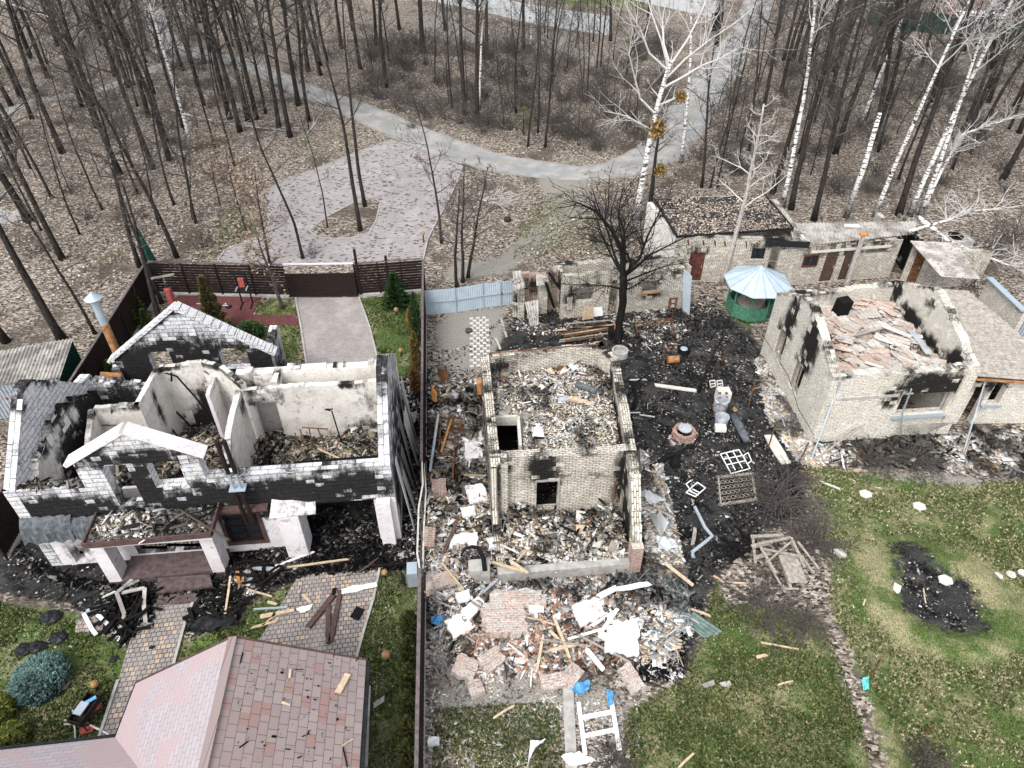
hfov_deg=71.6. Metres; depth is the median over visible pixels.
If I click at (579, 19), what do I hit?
bare tree
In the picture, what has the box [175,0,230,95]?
bare tree
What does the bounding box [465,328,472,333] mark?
stump
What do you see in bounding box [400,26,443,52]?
shrub
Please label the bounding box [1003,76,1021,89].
shrub
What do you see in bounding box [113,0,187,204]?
bare tree
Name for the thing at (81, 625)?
paved landing
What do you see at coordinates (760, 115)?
shrub
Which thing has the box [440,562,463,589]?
plank
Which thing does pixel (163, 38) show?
bare tree
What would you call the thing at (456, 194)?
shrub
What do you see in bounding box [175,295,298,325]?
rubber play surface
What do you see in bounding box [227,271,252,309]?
dip station
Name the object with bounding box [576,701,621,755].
window frame
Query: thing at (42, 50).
bare tree
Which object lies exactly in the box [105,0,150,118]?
bare tree
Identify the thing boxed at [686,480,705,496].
chair frame
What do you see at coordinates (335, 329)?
driveway
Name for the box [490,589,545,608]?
masonry chunk
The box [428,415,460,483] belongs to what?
cart frame
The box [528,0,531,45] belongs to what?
birch tree
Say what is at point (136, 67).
bare tree
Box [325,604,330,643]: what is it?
beam
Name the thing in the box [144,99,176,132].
shrub
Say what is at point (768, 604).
shrub
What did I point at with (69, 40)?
bare tree
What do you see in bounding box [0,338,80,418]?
corrugated shed
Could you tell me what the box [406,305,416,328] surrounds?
thuja
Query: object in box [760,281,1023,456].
burnt house
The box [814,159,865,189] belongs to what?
shrub
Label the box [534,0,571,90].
bare tree
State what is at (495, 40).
shrub
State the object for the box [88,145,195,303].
bare tree
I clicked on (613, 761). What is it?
shrub
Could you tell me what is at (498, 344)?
plank
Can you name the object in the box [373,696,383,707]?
sheet piece
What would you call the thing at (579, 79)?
shrub
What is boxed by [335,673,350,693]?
roof plank
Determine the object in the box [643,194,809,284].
brick shed
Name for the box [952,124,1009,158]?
shrub
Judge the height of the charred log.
0.409 m
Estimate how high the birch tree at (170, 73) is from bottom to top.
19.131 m
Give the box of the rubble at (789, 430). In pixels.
[749,356,836,467]
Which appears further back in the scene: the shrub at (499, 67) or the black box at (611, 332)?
the shrub at (499, 67)
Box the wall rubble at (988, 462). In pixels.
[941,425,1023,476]
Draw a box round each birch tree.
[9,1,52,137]
[143,0,160,62]
[145,0,194,150]
[453,0,485,107]
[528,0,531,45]
[584,0,786,220]
[660,0,714,163]
[709,94,791,283]
[780,0,885,208]
[861,11,904,128]
[872,0,1019,217]
[906,0,1023,216]
[917,0,1023,216]
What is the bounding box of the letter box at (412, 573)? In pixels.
[400,562,417,587]
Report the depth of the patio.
24.73 m
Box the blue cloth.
[431,614,442,624]
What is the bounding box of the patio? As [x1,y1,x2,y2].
[259,570,377,655]
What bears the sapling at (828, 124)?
on the ground at (992, 620)
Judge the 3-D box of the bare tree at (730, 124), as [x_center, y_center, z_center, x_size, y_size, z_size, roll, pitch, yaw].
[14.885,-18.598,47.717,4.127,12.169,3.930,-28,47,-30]
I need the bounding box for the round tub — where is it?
[715,412,729,425]
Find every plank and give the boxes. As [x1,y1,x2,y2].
[61,679,70,690]
[79,724,95,733]
[89,724,108,734]
[235,571,239,584]
[247,589,271,596]
[251,620,277,628]
[252,566,279,570]
[253,606,287,610]
[260,612,272,618]
[267,601,277,604]
[275,551,313,565]
[275,609,293,614]
[286,558,348,568]
[301,594,311,602]
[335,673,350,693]
[358,562,371,572]
[371,561,415,566]
[429,414,439,471]
[437,569,459,586]
[440,419,451,451]
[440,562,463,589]
[442,521,458,553]
[482,579,497,594]
[491,561,528,573]
[493,705,514,718]
[494,338,500,349]
[500,318,507,337]
[511,561,526,573]
[526,616,553,624]
[535,634,544,670]
[542,639,590,646]
[548,630,559,639]
[549,642,577,651]
[553,617,570,657]
[567,624,615,639]
[578,634,629,662]
[584,647,604,671]
[598,608,618,633]
[598,630,622,648]
[602,657,619,665]
[654,383,696,392]
[664,562,693,585]
[677,753,694,767]
[691,527,696,544]
[691,608,710,616]
[695,529,698,543]
[732,582,748,583]
[756,654,767,658]
[761,642,798,649]
[762,378,783,395]
[764,435,790,464]
[777,680,793,685]
[820,480,839,489]
[854,469,867,471]
[924,726,935,734]
[972,424,997,449]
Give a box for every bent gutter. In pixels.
[81,612,97,635]
[95,614,125,647]
[101,579,139,598]
[115,579,133,633]
[121,586,147,625]
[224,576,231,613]
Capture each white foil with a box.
[527,738,545,766]
[561,751,595,765]
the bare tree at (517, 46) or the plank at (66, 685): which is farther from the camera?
the bare tree at (517, 46)
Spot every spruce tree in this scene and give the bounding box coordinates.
[197,274,231,323]
[381,272,409,311]
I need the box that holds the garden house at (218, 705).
[0,635,370,767]
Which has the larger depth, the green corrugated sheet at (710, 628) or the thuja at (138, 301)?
the thuja at (138, 301)
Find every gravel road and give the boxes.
[145,9,641,180]
[599,0,775,174]
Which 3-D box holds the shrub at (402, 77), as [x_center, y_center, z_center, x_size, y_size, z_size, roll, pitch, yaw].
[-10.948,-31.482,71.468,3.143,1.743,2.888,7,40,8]
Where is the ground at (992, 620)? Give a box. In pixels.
[0,0,1023,767]
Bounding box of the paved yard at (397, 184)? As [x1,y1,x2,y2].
[217,140,462,265]
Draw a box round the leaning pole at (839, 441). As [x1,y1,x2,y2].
[817,424,864,457]
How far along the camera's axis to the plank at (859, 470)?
30.04 m
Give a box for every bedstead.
[635,318,673,334]
[720,449,749,473]
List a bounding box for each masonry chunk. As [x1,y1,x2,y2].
[424,526,435,548]
[426,571,438,595]
[428,736,439,746]
[430,569,457,593]
[431,478,446,498]
[444,614,474,640]
[449,532,478,550]
[450,653,477,681]
[456,589,470,603]
[460,505,475,517]
[461,597,483,621]
[464,441,482,459]
[465,483,488,504]
[466,678,484,699]
[477,645,505,674]
[480,602,528,638]
[486,537,494,550]
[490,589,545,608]
[528,605,543,613]
[538,671,566,692]
[561,662,584,687]
[570,600,605,627]
[604,612,639,656]
[617,662,646,694]
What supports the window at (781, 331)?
in the burnt house at (869, 356)
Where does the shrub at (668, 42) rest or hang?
on the ground at (992, 620)
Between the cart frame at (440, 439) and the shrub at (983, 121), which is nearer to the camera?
the cart frame at (440, 439)
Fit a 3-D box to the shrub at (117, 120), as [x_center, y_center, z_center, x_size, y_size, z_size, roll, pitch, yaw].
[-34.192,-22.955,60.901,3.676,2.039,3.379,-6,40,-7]
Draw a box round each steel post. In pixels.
[353,249,361,294]
[384,255,388,278]
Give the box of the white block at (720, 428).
[714,423,726,432]
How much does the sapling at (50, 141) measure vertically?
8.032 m
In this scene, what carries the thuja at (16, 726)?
on the ground at (992, 620)
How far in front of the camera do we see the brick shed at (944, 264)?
40.24 m
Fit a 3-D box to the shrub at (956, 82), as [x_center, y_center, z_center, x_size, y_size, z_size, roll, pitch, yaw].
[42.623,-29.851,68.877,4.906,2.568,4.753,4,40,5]
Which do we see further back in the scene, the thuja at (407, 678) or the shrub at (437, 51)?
the shrub at (437, 51)
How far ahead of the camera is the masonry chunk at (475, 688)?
22.51 m
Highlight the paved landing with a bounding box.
[75,618,102,632]
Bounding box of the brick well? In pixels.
[671,422,695,443]
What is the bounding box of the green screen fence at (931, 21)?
[865,5,1023,41]
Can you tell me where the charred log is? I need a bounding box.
[730,413,749,443]
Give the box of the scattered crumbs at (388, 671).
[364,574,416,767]
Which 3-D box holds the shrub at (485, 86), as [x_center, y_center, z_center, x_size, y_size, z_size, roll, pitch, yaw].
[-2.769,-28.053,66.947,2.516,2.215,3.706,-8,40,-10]
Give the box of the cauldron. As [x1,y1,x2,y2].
[678,344,690,355]
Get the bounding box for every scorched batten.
[555,324,611,330]
[557,323,606,334]
[559,333,607,340]
[561,328,607,336]
[563,329,607,336]
[564,327,607,334]
[565,320,610,324]
[566,326,608,329]
[566,336,601,340]
[573,322,612,327]
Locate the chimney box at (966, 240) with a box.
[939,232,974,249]
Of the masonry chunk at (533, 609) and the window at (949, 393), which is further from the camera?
the window at (949, 393)
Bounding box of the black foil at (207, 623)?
[186,610,239,633]
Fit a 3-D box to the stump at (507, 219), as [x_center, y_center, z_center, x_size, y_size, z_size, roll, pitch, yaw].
[-0.304,-11.091,47.877,0.485,0.250,0.492,0,40,0]
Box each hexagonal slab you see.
[833,548,846,557]
[859,489,871,498]
[893,583,901,593]
[912,501,925,510]
[938,574,952,585]
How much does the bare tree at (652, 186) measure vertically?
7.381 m
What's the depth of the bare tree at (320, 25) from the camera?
74.31 m
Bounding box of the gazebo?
[723,265,792,322]
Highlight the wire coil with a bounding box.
[449,416,464,448]
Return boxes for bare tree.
[0,0,33,119]
[0,0,68,153]
[0,0,104,128]
[0,45,65,260]
[0,48,54,198]
[0,50,20,97]
[0,69,47,169]
[0,71,34,223]
[0,82,13,106]
[0,98,41,230]
[0,113,11,143]
[0,118,72,340]
[0,163,103,334]
[0,327,10,344]
[1,0,84,106]
[3,0,47,65]
[9,0,31,58]
[13,9,32,55]
[13,43,84,234]
[14,0,50,78]
[14,0,123,174]
[25,2,181,258]
[27,0,127,116]
[28,24,103,209]
[30,0,156,169]
[33,0,171,160]
[40,1,58,46]
[41,1,96,105]
[42,24,166,267]
[50,0,71,52]
[69,0,145,194]
[81,1,115,76]
[83,0,142,84]
[88,0,140,106]
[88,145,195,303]
[100,0,168,140]
[101,6,130,87]
[104,167,200,316]
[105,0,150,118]
[107,0,160,94]
[109,72,175,225]
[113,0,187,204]
[114,0,147,62]
[115,0,200,129]
[134,0,177,87]
[135,1,148,50]
[142,0,298,132]
[145,0,205,223]
[152,0,207,104]
[154,0,184,70]
[161,0,239,147]
[166,0,235,119]
[167,1,199,86]
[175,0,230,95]
[178,0,250,122]
[178,0,255,165]
[185,3,210,62]
[187,119,241,204]
[189,0,242,90]
[189,1,206,63]
[193,0,201,22]
[193,127,263,234]
[209,0,254,62]
[211,0,269,113]
[215,0,259,120]
[215,61,304,258]
[219,0,277,138]
[221,0,234,46]
[222,0,281,94]
[222,0,314,137]
[226,0,342,121]
[226,204,289,309]
[227,0,254,51]
[229,0,281,128]
[230,146,293,262]
[270,0,322,75]
[275,0,315,105]
[285,1,313,131]
[290,108,336,227]
[292,0,368,231]
[298,0,310,71]
[308,0,321,65]
[308,0,332,61]
[321,0,394,206]
[327,0,362,69]
[334,0,343,48]
[344,0,377,71]
[346,0,351,30]
[355,0,400,61]
[372,0,377,46]
[372,0,393,87]
[394,0,400,29]
[394,85,472,242]
[415,0,446,80]
[418,0,425,49]
[425,0,472,108]
[426,180,486,287]
[436,0,473,75]
[441,0,446,30]
[442,159,502,282]
[451,0,502,120]
[452,0,467,115]
[456,155,503,278]
[462,0,501,47]
[481,18,519,125]
[485,0,488,48]
[495,0,535,97]
[496,0,565,146]
[499,0,548,112]
[509,0,595,147]
[512,0,559,132]
[522,0,525,45]
[525,0,552,55]
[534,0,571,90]
[543,0,559,36]
[547,0,571,75]
[560,0,588,44]
[562,0,582,67]
[564,0,611,101]
[566,0,597,97]
[573,0,593,82]
[579,0,612,67]
[586,0,619,41]
[591,0,617,66]
[605,0,634,58]
[608,0,611,40]
[613,0,650,80]
[634,100,682,201]
[644,0,650,34]
[669,0,760,187]
[701,17,764,187]
[705,10,761,187]
[715,0,723,46]
[717,24,743,132]
[723,0,795,150]
[729,0,769,101]
[732,0,794,158]
[745,0,807,108]
[747,0,790,81]
[759,0,902,194]
[761,0,839,92]
[761,0,890,210]
[781,0,798,60]
[783,0,910,221]
[786,0,870,118]
[789,0,843,153]
[790,0,811,61]
[795,2,846,93]
[798,0,817,63]
[807,0,939,154]
[814,0,861,120]
[828,0,887,96]
[831,8,855,71]
[842,0,986,144]
[851,1,894,77]
[858,0,889,85]
[863,0,950,151]
[866,0,955,118]
[872,0,952,140]
[872,12,893,68]
[875,0,931,89]
[875,0,984,179]
[883,0,1023,216]
[910,0,984,102]
[921,0,941,66]
[951,2,1023,169]
[960,0,1023,132]
[963,0,982,51]
[965,0,1023,130]
[972,0,1023,146]
[977,0,1011,63]
[986,0,1022,102]
[988,1,1023,88]
[989,4,1015,69]
[999,0,1023,180]
[1007,16,1023,129]
[1009,0,1023,106]
[1016,4,1023,133]
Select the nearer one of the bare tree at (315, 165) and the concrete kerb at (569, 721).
the concrete kerb at (569, 721)
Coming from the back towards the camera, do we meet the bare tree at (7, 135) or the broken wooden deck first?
the bare tree at (7, 135)
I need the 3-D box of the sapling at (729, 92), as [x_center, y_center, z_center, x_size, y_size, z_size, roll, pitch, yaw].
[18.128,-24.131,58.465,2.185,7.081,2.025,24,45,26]
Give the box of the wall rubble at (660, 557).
[637,449,695,668]
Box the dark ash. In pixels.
[634,628,691,682]
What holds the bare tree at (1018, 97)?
on the ground at (992, 620)
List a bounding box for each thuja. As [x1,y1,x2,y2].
[0,692,18,725]
[0,719,30,746]
[103,359,111,371]
[129,305,141,327]
[133,292,149,316]
[139,308,150,327]
[395,734,423,767]
[396,713,423,742]
[397,662,421,693]
[397,687,423,725]
[398,609,416,640]
[398,634,416,670]
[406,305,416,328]
[407,365,420,393]
[408,291,420,341]
[408,331,420,369]
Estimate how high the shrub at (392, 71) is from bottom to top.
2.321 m
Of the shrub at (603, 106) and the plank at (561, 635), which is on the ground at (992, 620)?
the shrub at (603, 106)
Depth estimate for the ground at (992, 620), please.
39.25 m
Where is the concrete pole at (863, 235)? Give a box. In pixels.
[844,232,868,285]
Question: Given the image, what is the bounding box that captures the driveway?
[296,297,376,363]
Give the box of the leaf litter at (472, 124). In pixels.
[0,0,1023,314]
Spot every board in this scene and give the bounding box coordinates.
[476,378,481,394]
[553,585,617,620]
[582,306,593,319]
[593,306,602,316]
[616,582,650,590]
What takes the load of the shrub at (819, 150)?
on the ground at (992, 620)
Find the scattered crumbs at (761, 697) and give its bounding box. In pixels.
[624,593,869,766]
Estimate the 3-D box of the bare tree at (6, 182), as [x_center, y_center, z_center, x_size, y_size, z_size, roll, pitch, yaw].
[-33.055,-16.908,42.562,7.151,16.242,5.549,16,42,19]
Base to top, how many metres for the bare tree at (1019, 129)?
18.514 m
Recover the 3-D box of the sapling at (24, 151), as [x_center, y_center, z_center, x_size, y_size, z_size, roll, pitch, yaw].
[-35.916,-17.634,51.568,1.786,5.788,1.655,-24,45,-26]
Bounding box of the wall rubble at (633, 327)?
[516,296,718,347]
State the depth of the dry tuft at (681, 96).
42.80 m
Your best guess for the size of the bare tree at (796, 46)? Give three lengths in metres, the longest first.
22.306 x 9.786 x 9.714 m
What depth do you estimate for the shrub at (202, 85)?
69.18 m
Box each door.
[400,571,406,587]
[689,252,705,279]
[767,246,780,269]
[819,252,838,280]
[837,251,854,279]
[906,252,924,282]
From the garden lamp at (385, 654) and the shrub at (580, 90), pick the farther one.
the shrub at (580, 90)
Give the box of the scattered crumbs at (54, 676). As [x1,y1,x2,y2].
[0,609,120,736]
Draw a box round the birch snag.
[843,113,881,218]
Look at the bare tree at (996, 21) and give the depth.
74.03 m
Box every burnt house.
[2,292,418,604]
[480,341,643,582]
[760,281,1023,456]
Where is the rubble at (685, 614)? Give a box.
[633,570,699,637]
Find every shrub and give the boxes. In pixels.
[0,160,19,173]
[9,216,64,262]
[23,78,55,96]
[47,171,91,194]
[51,103,88,122]
[52,191,107,223]
[98,80,119,99]
[100,108,128,128]
[106,88,123,110]
[120,185,143,198]
[128,202,158,219]
[133,70,160,83]
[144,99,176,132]
[151,78,190,112]
[152,52,187,71]
[154,125,184,144]
[164,144,199,165]
[166,217,218,252]
[181,70,214,90]
[185,47,210,65]
[189,634,221,655]
[194,58,210,70]
[197,92,219,108]
[214,73,244,92]
[223,49,238,66]
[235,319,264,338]
[237,87,269,108]
[248,84,277,103]
[273,46,312,71]
[299,235,320,258]
[319,34,343,58]
[339,61,380,96]
[349,40,399,79]
[351,44,387,62]
[354,57,400,87]
[355,23,392,46]
[358,26,401,54]
[359,26,388,57]
[360,62,401,100]
[362,59,401,81]
[363,38,392,56]
[367,81,393,98]
[372,41,421,66]
[376,34,420,63]
[376,80,425,112]
[383,29,423,55]
[384,29,426,52]
[385,43,424,68]
[386,55,407,82]
[387,39,422,72]
[387,87,409,100]
[388,21,416,45]
[391,62,413,79]
[392,86,424,104]
[393,80,446,121]
[393,82,449,115]
[395,45,423,73]
[397,24,428,44]
[397,69,431,89]
[397,70,427,88]
[399,39,444,67]
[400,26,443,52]
[400,113,422,129]
[403,24,437,52]
[403,50,454,88]
[405,69,472,111]
[414,23,442,39]
[418,29,457,55]
[425,63,465,88]
[432,102,462,120]
[439,76,480,113]
[441,36,472,56]
[441,90,504,123]
[442,184,476,206]
[443,82,473,101]
[444,81,474,99]
[444,104,469,126]
[446,73,495,99]
[447,88,516,128]
[449,32,473,52]
[453,92,514,127]
[454,33,482,53]
[457,68,492,89]
[463,29,495,60]
[463,106,496,135]
[468,161,508,188]
[469,24,516,46]
[469,85,487,103]
[470,80,499,98]
[471,41,500,60]
[471,50,496,66]
[472,73,494,97]
[473,42,501,58]
[473,47,523,78]
[473,184,518,210]
[474,63,502,77]
[481,47,526,84]
[481,104,537,132]
[483,64,535,112]
[492,34,522,51]
[493,26,533,52]
[494,63,544,95]
[495,42,541,79]
[500,29,536,53]
[504,31,542,53]
[507,39,533,61]
[508,62,548,93]
[511,78,549,100]
[512,48,534,75]
[513,78,547,110]
[513,84,567,116]
[513,107,533,134]
[519,100,560,122]
[520,34,547,52]
[528,43,555,63]
[533,91,593,136]
[535,48,569,67]
[537,75,586,103]
[540,102,575,123]
[541,73,587,103]
[541,94,608,141]
[542,68,562,87]
[548,47,582,72]
[551,109,586,142]
[553,89,582,114]
[557,35,585,61]
[557,108,582,122]
[562,67,608,92]
[563,51,582,66]
[564,80,591,98]
[564,92,616,140]
[565,74,601,104]
[566,66,622,105]
[567,200,617,244]
[568,71,597,88]
[577,119,619,151]
[578,90,628,119]
[578,104,609,125]
[578,181,634,219]
[579,50,629,79]
[579,116,623,153]
[582,78,633,109]
[586,60,603,75]
[586,720,652,767]
[587,71,612,84]
[592,73,630,96]
[595,85,640,112]
[597,189,648,246]
[599,89,652,129]
[605,68,629,82]
[606,64,650,88]
[613,97,650,119]
[613,108,651,135]
[619,54,635,68]
[620,32,654,49]
[623,58,650,82]
[623,98,668,146]
[626,65,661,93]
[626,75,682,117]
[627,36,666,60]
[630,92,646,110]
[631,24,680,49]
[636,28,689,53]
[639,28,666,52]
[640,61,686,79]
[644,75,684,98]
[644,78,676,101]
[645,59,674,83]
[649,32,679,60]
[649,67,676,95]
[651,30,685,50]
[656,55,687,80]
[656,71,679,86]
[672,131,722,165]
[698,459,790,518]
[699,96,729,114]
[699,134,732,156]
[704,117,737,145]
[707,138,774,176]
[710,561,826,656]
[712,79,751,106]
[717,69,769,105]
[717,135,777,176]
[722,451,841,541]
[724,113,766,137]
[727,149,756,172]
[729,130,757,146]
[744,99,776,121]
[752,45,791,67]
[752,133,785,165]
[756,91,790,115]
[756,180,782,197]
[761,458,822,497]
[762,73,798,95]
[766,73,800,98]
[770,496,868,581]
[771,87,797,107]
[773,592,850,655]
[775,53,810,76]
[777,56,804,80]
[779,52,819,74]
[779,81,835,111]
[785,74,802,90]
[799,124,859,156]
[807,157,871,196]
[808,138,826,155]
[809,83,865,109]
[812,109,842,128]
[813,113,867,143]
[814,120,865,148]
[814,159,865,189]
[816,102,845,121]
[834,95,896,131]
[838,432,908,486]
[853,120,902,150]
[857,121,896,137]
[857,164,895,193]
[863,58,878,72]
[863,137,923,176]
[864,71,897,95]
[873,177,896,195]
[874,80,917,111]
[876,431,968,491]
[877,125,900,144]
[878,69,919,100]
[880,46,914,73]
[883,104,907,121]
[883,728,964,767]
[891,39,921,60]
[895,71,925,92]
[906,70,965,98]
[916,113,938,128]
[923,106,982,142]
[925,49,976,77]
[926,159,967,186]
[928,67,962,87]
[929,90,993,114]
[936,109,963,122]
[937,61,968,87]
[944,72,970,96]
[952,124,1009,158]
[957,71,1004,102]
[958,107,1003,126]
[959,256,1010,293]
[964,419,1018,461]
[966,105,1015,142]
[967,110,1001,127]
[967,215,1023,262]
[976,139,1023,172]
[983,194,1023,244]
[990,169,1023,193]
[996,72,1020,85]
[999,105,1016,117]
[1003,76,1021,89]
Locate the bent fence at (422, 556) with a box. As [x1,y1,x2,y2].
[416,461,426,582]
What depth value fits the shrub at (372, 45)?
77.64 m
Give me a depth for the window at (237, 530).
26.28 m
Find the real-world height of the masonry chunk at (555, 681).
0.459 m
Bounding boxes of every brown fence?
[0,265,157,559]
[148,261,289,297]
[353,258,422,296]
[414,568,425,767]
[419,259,426,496]
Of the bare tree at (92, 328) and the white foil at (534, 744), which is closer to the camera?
the white foil at (534, 744)
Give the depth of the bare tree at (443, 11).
85.83 m
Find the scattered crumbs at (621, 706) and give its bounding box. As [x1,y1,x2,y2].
[428,630,640,767]
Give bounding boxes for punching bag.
[151,273,175,305]
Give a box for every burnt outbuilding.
[512,270,558,326]
[553,253,691,318]
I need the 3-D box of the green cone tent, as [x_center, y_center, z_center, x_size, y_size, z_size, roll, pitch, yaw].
[-21.614,-7.873,41.937,1.100,3.000,0.953,0,40,0]
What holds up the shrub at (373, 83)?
on the ground at (992, 620)
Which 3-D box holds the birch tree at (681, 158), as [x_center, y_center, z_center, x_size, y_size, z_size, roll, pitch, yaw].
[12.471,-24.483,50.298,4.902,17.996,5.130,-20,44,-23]
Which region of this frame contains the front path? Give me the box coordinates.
[102,603,190,734]
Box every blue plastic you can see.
[570,679,589,694]
[606,690,612,704]
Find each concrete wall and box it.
[431,0,608,34]
[636,0,716,16]
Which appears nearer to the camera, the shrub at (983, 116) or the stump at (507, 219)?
the stump at (507, 219)
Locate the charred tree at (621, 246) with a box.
[524,145,708,344]
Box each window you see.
[222,513,263,540]
[751,248,764,258]
[775,329,785,360]
[791,360,802,393]
[801,254,819,267]
[895,392,950,413]
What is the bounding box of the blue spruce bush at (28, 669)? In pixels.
[6,650,71,708]
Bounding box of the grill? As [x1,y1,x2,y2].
[64,691,105,730]
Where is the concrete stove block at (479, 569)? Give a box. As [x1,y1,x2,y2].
[460,545,489,581]
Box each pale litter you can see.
[454,429,490,522]
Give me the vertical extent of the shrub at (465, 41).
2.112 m
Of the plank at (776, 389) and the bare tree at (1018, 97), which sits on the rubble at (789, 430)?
the plank at (776, 389)
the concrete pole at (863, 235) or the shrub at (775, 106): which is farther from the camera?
the shrub at (775, 106)
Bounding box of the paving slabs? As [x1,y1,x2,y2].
[470,317,489,366]
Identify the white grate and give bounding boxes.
[709,380,722,387]
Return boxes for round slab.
[1006,570,1016,578]
[1018,569,1023,575]
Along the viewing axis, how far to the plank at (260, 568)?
26.10 m
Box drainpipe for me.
[691,506,713,557]
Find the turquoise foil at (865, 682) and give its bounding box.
[861,676,868,689]
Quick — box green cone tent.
[137,227,160,273]
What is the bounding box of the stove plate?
[668,298,677,308]
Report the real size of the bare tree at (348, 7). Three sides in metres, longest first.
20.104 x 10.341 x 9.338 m
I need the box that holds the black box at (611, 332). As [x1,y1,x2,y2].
[608,326,623,339]
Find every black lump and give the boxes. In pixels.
[14,642,30,656]
[29,641,47,654]
[38,610,63,625]
[49,631,67,644]
[109,656,118,662]
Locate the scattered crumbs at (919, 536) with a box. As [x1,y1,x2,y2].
[809,465,1023,666]
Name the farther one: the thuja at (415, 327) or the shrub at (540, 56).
the shrub at (540, 56)
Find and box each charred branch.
[631,371,649,410]
[647,433,701,470]
[686,363,701,380]
[697,328,722,392]
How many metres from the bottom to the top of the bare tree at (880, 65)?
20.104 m
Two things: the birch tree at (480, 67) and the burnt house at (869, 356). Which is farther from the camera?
the birch tree at (480, 67)
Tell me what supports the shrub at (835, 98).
on the ground at (992, 620)
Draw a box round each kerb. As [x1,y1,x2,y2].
[98,296,379,767]
[217,139,458,260]
[563,686,576,767]
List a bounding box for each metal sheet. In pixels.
[296,604,312,612]
[341,582,376,593]
[410,411,416,426]
[431,384,436,401]
[438,368,448,384]
[637,449,642,472]
[641,489,664,503]
[649,511,668,536]
[657,535,678,550]
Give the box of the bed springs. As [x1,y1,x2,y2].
[716,472,757,505]
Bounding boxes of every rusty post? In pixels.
[748,380,755,404]
[798,442,808,463]
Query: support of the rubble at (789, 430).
on the ground at (992, 620)
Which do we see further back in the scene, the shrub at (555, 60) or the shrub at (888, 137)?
the shrub at (555, 60)
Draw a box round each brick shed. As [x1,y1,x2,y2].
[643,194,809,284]
[768,212,922,284]
[900,240,994,286]
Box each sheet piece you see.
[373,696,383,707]
[701,680,714,687]
[719,681,731,686]
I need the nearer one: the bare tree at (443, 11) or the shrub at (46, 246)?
the shrub at (46, 246)
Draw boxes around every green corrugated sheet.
[687,619,711,638]
[690,612,721,635]
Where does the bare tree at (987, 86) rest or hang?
on the ground at (992, 620)
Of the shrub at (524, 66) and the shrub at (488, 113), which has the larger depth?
the shrub at (524, 66)
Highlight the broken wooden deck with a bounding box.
[750,533,819,589]
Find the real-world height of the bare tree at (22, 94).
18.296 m
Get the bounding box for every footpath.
[0,208,20,224]
[1,57,184,115]
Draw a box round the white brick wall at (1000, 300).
[979,277,1023,331]
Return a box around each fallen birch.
[1,0,120,52]
[171,109,322,133]
[907,181,1023,232]
[916,214,1023,273]
[926,97,1023,206]
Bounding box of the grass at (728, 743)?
[0,189,1023,767]
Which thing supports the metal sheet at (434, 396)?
on the wall rubble at (451, 395)
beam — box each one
[305,594,336,627]
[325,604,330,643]
[328,590,341,644]
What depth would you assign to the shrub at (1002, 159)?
53.88 m
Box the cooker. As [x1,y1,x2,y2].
[714,387,731,402]
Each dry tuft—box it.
[645,116,667,142]
[653,162,666,178]
[675,89,687,103]
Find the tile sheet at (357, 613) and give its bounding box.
[350,606,363,620]
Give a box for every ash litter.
[8,532,420,603]
[304,513,385,574]
[399,378,422,567]
[422,302,812,650]
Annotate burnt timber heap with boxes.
[89,582,162,647]
[182,586,243,632]
[221,554,291,602]
[711,527,760,563]
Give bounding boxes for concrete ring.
[612,345,627,359]
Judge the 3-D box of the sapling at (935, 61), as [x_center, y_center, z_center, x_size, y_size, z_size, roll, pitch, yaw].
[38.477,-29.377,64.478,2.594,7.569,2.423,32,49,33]
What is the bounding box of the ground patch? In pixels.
[310,198,378,237]
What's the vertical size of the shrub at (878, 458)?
1.532 m
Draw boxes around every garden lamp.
[90,680,99,690]
[381,569,387,578]
[381,650,390,661]
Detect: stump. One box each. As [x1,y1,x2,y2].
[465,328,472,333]
[504,216,510,222]
[669,455,680,468]
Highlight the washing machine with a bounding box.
[712,395,728,414]
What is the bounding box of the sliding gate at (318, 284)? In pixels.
[282,262,357,296]
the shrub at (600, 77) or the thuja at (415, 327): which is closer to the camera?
the thuja at (415, 327)
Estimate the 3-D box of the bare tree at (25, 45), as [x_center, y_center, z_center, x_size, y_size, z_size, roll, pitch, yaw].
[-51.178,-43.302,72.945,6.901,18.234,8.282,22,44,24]
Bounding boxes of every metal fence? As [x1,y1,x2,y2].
[424,279,513,314]
[1018,305,1023,336]
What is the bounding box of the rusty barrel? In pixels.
[667,355,679,362]
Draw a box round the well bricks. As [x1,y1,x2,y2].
[667,431,698,444]
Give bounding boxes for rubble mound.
[424,535,687,687]
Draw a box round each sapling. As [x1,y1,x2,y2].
[2,103,35,177]
[22,81,69,189]
[47,37,76,106]
[57,83,99,175]
[93,38,135,130]
[148,100,182,172]
[157,21,178,82]
[173,49,203,126]
[176,131,199,219]
[203,15,237,103]
[257,35,273,100]
[331,7,341,50]
[431,2,453,101]
[434,2,451,65]
[452,1,479,98]
[473,3,491,65]
[495,42,521,114]
[496,6,515,79]
[499,28,513,82]
[507,38,524,106]
[537,2,557,82]
[548,3,576,83]
[550,6,562,50]
[569,56,596,145]
[596,23,615,77]
[606,33,626,122]
[612,21,646,128]
[615,55,636,129]
[616,0,645,73]
[623,19,655,131]
[626,2,653,57]
[696,34,721,124]
[716,50,742,131]
[718,18,753,103]
[733,30,766,137]
[761,68,797,162]
[779,54,823,129]
[798,94,827,169]
[799,61,849,173]
[821,59,843,118]
[828,86,853,146]
[857,5,884,74]
[878,7,916,89]
[889,6,919,73]
[896,45,950,133]
[908,12,939,98]
[919,19,944,95]
[924,33,949,108]
[934,110,976,181]
[936,32,968,112]
[952,103,971,170]
[999,126,1023,179]
[1003,58,1022,103]
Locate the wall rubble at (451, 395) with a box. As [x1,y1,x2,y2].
[425,373,495,575]

